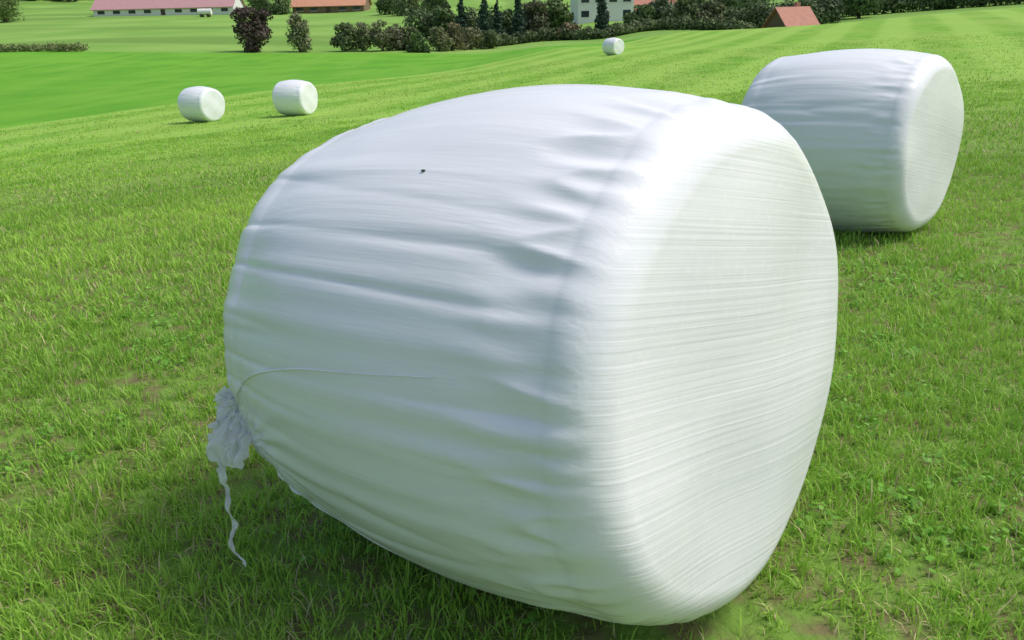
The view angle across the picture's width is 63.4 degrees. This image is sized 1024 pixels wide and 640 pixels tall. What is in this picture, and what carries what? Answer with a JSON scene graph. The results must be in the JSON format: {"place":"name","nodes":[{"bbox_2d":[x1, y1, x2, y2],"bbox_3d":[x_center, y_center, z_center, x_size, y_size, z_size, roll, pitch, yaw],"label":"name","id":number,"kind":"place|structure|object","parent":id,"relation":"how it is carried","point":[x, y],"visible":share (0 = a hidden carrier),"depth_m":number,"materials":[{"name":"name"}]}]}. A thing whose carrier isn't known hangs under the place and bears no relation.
{"place":"outdoors","nodes":[
{"label":"outdoors","id":0,"kind":"place"},
{"bbox_2d":[0,0,1023,639],"bbox_3d":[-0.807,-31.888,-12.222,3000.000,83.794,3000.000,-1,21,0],"label":"meadow ground","id":1,"kind":"structure","parent":0,"point":[126,66],"depth_m":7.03,"materials":[{"name":"green plant"}]},
{"bbox_2d":[0,0,24,21],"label":"deciduous tree","id":2,"kind":"object","parent":1,"relation":"on","point":[7,8],"visible":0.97,"depth_m":236.21,"materials":[{"name":"green plant"}]},
{"bbox_2d":[0,41,88,51],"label":"hedge","id":3,"kind":"object","parent":1,"relation":"on","point":[50,47],"visible":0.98,"depth_m":114.70,"materials":[{"name":"green plant"}]},
{"bbox_2d":[25,0,76,1],"bbox_3d":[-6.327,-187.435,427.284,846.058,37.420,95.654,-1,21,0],"label":"distant woodland","id":4,"kind":"object","parent":1,"relation":"on","point":[56,0],"visible":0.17,"depth_m":414.33,"materials":[{"name":"green plant"}]},
{"bbox_2d":[90,0,245,16],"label":"farm barn","id":5,"kind":"structure","parent":1,"relation":"on","point":[100,8],"depth_m":264.43,"materials":[{"name":"metal"}]},
{"bbox_2d":[177,86,224,121],"bbox_3d":[-10.895,-7.557,29.017,1.251,1.219,1.275,10,24,27],"label":"wrapped hay bale","id":6,"kind":"object","parent":1,"relation":"on","point":[200,104],"visible":0.98,"depth_m":28.60},
{"bbox_2d":[197,8,211,16],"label":"white tank trailer","id":7,"kind":"object","parent":1,"relation":"on","point":[203,12],"visible":0.99,"depth_m":249.69,"materials":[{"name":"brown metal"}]},
{"bbox_2d":[230,5,273,52],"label":"copper beech tree","id":8,"kind":"object","parent":1,"relation":"on","point":[254,31],"visible":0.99,"depth_m":117.37,"materials":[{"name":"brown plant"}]},
{"bbox_2d":[246,0,270,11],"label":"deciduous tree","id":9,"kind":"object","parent":1,"relation":"on","point":[258,4],"visible":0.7,"depth_m":263.49,"materials":[{"name":"green plant"}]},
{"bbox_2d":[265,0,291,14],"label":"deciduous tree","id":10,"kind":"object","parent":1,"relation":"on","point":[278,7],"visible":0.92,"depth_m":259.75,"materials":[{"name":"green plant"}]},
{"bbox_2d":[272,80,317,115],"bbox_3d":[-7.599,-7.770,28.968,1.251,1.219,1.275,6,22,19],"label":"wrapped hay bale","id":11,"kind":"object","parent":1,"relation":"on","point":[294,97],"visible":0.99,"depth_m":28.53},
{"bbox_2d":[285,12,311,51],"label":"willow bush","id":12,"kind":"object","parent":1,"relation":"on","point":[299,37],"visible":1,"depth_m":118.95,"materials":[{"name":"green plant"}]},
{"bbox_2d":[290,0,371,13],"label":"farm shed","id":13,"kind":"structure","parent":1,"relation":"on","point":[316,6],"depth_m":265.45,"materials":[{"name":"orange ceramic"}]},
{"bbox_2d":[329,22,354,51],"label":"shrub","id":14,"kind":"object","parent":1,"relation":"on","point":[343,39],"visible":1,"depth_m":120.29,"materials":[{"name":"green plant"}]},
{"bbox_2d":[347,22,372,50],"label":"shrub","id":15,"kind":"object","parent":1,"relation":"on","point":[361,42],"visible":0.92,"depth_m":121.06,"materials":[{"name":"green plant"}]},
{"bbox_2d":[366,19,398,50],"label":"shrub","id":16,"kind":"object","parent":1,"relation":"on","point":[381,40],"visible":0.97,"depth_m":121.28,"materials":[{"name":"green plant"}]},
{"bbox_2d":[373,0,401,14],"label":"deciduous tree","id":17,"kind":"object","parent":1,"relation":"on","point":[385,6],"visible":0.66,"depth_m":231.81,"materials":[{"name":"green plant"}]},
{"bbox_2d":[388,23,406,49],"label":"shrub","id":18,"kind":"object","parent":1,"relation":"on","point":[398,35],"visible":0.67,"depth_m":122.92,"materials":[{"name":"green plant"}]},
{"bbox_2d":[390,0,422,15],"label":"deciduous tree","id":19,"kind":"object","parent":1,"relation":"on","point":[404,4],"visible":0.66,"depth_m":223.04,"materials":[{"name":"green plant"}]},
{"bbox_2d":[398,26,418,49],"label":"shrub","id":20,"kind":"object","parent":1,"relation":"on","point":[407,33],"visible":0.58,"depth_m":123.15,"materials":[{"name":"green plant"}]},
{"bbox_2d":[405,32,431,52],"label":"shrub","id":21,"kind":"object","parent":1,"relation":"on","point":[418,45],"visible":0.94,"depth_m":119.87,"materials":[{"name":"green plant"}]},
{"bbox_2d":[420,0,446,13],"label":"deciduous tree","id":22,"kind":"object","parent":1,"relation":"on","point":[431,4],"visible":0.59,"depth_m":212.61,"materials":[{"name":"green plant"}]},
{"bbox_2d":[427,26,455,51],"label":"shrub","id":23,"kind":"object","parent":1,"relation":"on","point":[439,39],"visible":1,"depth_m":124.25,"materials":[{"name":"green plant"}]},
{"bbox_2d":[432,1,456,30],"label":"deciduous tree","id":24,"kind":"object","parent":1,"relation":"on","point":[444,17],"visible":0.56,"depth_m":147.21,"materials":[{"name":"green plant"}]},
{"bbox_2d":[443,22,466,50],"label":"shrub","id":25,"kind":"object","parent":1,"relation":"on","point":[453,29],"visible":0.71,"depth_m":126.08,"materials":[{"name":"green plant"}]},
{"bbox_2d":[454,0,468,35],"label":"conifer tree","id":26,"kind":"object","parent":1,"relation":"on","point":[461,18],"visible":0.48,"depth_m":140.29,"materials":[{"name":"green plant"}]},
{"bbox_2d":[460,27,483,49],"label":"shrub","id":27,"kind":"object","parent":1,"relation":"on","point":[471,39],"visible":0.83,"depth_m":129.80,"materials":[{"name":"green plant"}]},
{"bbox_2d":[474,0,493,36],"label":"conifer tree","id":28,"kind":"object","parent":1,"relation":"on","point":[485,22],"visible":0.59,"depth_m":138.53,"materials":[{"name":"green plant"}]},
{"bbox_2d":[475,29,502,48],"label":"shrub","id":29,"kind":"object","parent":1,"relation":"on","point":[491,39],"visible":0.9,"depth_m":131.66,"materials":[{"name":"green plant"}]},
{"bbox_2d":[491,0,508,41],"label":"conifer tree","id":30,"kind":"object","parent":1,"relation":"on","point":[498,21],"visible":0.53,"depth_m":140.54,"materials":[{"name":"green plant"}]},
{"bbox_2d":[501,8,515,35],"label":"deciduous tree","id":31,"kind":"object","parent":1,"relation":"on","point":[508,13],"visible":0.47,"depth_m":145.59,"materials":[{"name":"green plant"}]},
{"bbox_2d":[509,0,526,42],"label":"conifer tree","id":32,"kind":"object","parent":1,"relation":"on","point":[518,25],"visible":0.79,"depth_m":142.48,"materials":[{"name":"green plant"}]},
{"bbox_2d":[206,84,837,625],"bbox_3d":[0.034,0.039,2.123,1.252,1.220,1.325,8,22,40],"label":"wrapped hay bale","id":33,"kind":"object","parent":1,"relation":"on","point":[564,346],"visible":1,"depth_m":1.58,"materials":[{"name":"white plastic"}]},
{"bbox_2d":[521,0,551,32],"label":"deciduous tree","id":34,"kind":"object","parent":1,"relation":"on","point":[532,18],"visible":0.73,"depth_m":147.49,"materials":[{"name":"green plant"}]},
{"bbox_2d":[540,0,575,30],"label":"deciduous tree","id":35,"kind":"object","parent":1,"relation":"on","point":[559,13],"visible":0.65,"depth_m":148.44,"materials":[{"name":"green plant"}]},
{"bbox_2d":[556,22,581,39],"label":"deciduous tree","id":36,"kind":"object","parent":1,"relation":"on","point":[568,25],"visible":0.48,"depth_m":140.83,"materials":[{"name":"green plant"}]},
{"bbox_2d":[570,0,633,23],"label":"white farmhouse","id":37,"kind":"object","parent":1,"relation":"on","point":[584,11],"visible":0.73,"depth_m":182.91,"materials":[{"name":"paint"}]},
{"bbox_2d":[581,11,588,16],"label":"window","id":38,"kind":"structure","parent":37,"relation":"in","point":[583,13],"depth_m":182.63,"materials":[{"name":"black glass"}]},
{"bbox_2d":[594,0,609,29],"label":"conifer tree","id":39,"kind":"object","parent":1,"relation":"on","point":[601,19],"visible":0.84,"depth_m":149.79,"materials":[{"name":"green plant"}]},
{"bbox_2d":[455,15,757,46],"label":"hedge","id":40,"kind":"object","parent":1,"relation":"on","point":[633,26],"visible":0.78,"depth_m":140.04,"materials":[{"name":"green plant"}]},
{"bbox_2d":[602,38,623,54],"bbox_3d":[7.255,-19.631,59.480,1.275,1.219,1.251,-17,26,-35],"label":"wrapped hay bale","id":41,"kind":"object","parent":1,"relation":"on","point":[612,46],"visible":0.98,"depth_m":59.05},
{"bbox_2d":[621,4,656,24],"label":"deciduous tree","id":42,"kind":"object","parent":1,"relation":"on","point":[640,13],"visible":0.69,"depth_m":145.52,"materials":[{"name":"green plant"}]},
{"bbox_2d":[634,0,675,9],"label":"cottage","id":43,"kind":"structure","parent":1,"relation":"on","point":[639,2],"depth_m":189.22,"materials":[{"name":"ceramic"}]},
{"bbox_2d":[649,0,673,19],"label":"deciduous tree","id":44,"kind":"object","parent":1,"relation":"on","point":[663,8],"visible":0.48,"depth_m":146.96,"materials":[{"name":"green plant"}]},
{"bbox_2d":[671,0,702,19],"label":"deciduous tree","id":45,"kind":"object","parent":1,"relation":"on","point":[685,8],"visible":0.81,"depth_m":148.53,"materials":[{"name":"green plant"}]},
{"bbox_2d":[676,0,707,4],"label":"deciduous tree","id":46,"kind":"object","parent":1,"relation":"on","point":[701,1],"visible":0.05,"depth_m":185.04,"materials":[{"name":"green plant"}]},
{"bbox_2d":[696,0,726,30],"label":"deciduous tree","id":47,"kind":"object","parent":1,"relation":"on","point":[711,8],"visible":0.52,"depth_m":148.94,"materials":[{"name":"green plant"}]},
{"bbox_2d":[402,0,1023,37],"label":"woodland edge","id":48,"kind":"object","parent":1,"relation":"on","point":[822,12],"visible":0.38,"depth_m":154.44,"materials":[{"name":"green plant"}]},
{"bbox_2d":[713,0,739,10],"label":"deciduous tree","id":49,"kind":"object","parent":1,"relation":"on","point":[728,3],"visible":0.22,"depth_m":184.62,"materials":[{"name":"green plant"}]},
{"bbox_2d":[734,0,769,15],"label":"deciduous tree","id":50,"kind":"object","parent":1,"relation":"on","point":[741,4],"visible":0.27,"depth_m":176.68,"materials":[{"name":"green plant"}]},
{"bbox_2d":[761,2,819,27],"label":"tile roof hut","id":51,"kind":"object","parent":1,"relation":"on","point":[797,14],"visible":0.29,"depth_m":140.02,"materials":[{"name":"tile"}]},
{"bbox_2d":[814,0,850,14],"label":"deciduous tree","id":52,"kind":"object","parent":1,"relation":"on","point":[826,3],"visible":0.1,"depth_m":178.01,"materials":[{"name":"green plant"}]},
{"bbox_2d":[741,49,963,232],"bbox_3d":[2.313,-1.252,5.779,1.250,1.216,1.282,15,26,42],"label":"wrapped hay bale","id":53,"kind":"object","parent":1,"relation":"on","point":[876,134],"visible":0.78,"depth_m":5.25},
{"bbox_2d":[843,0,883,17],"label":"deciduous tree","id":54,"kind":"object","parent":1,"relation":"on","point":[862,6],"visible":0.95,"depth_m":171.70,"materials":[{"name":"green plant"}]},
{"bbox_2d":[935,0,962,8],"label":"deciduous tree","id":55,"kind":"object","parent":1,"relation":"on","point":[948,6],"visible":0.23,"depth_m":184.29,"materials":[{"name":"green plant"}]}
]}

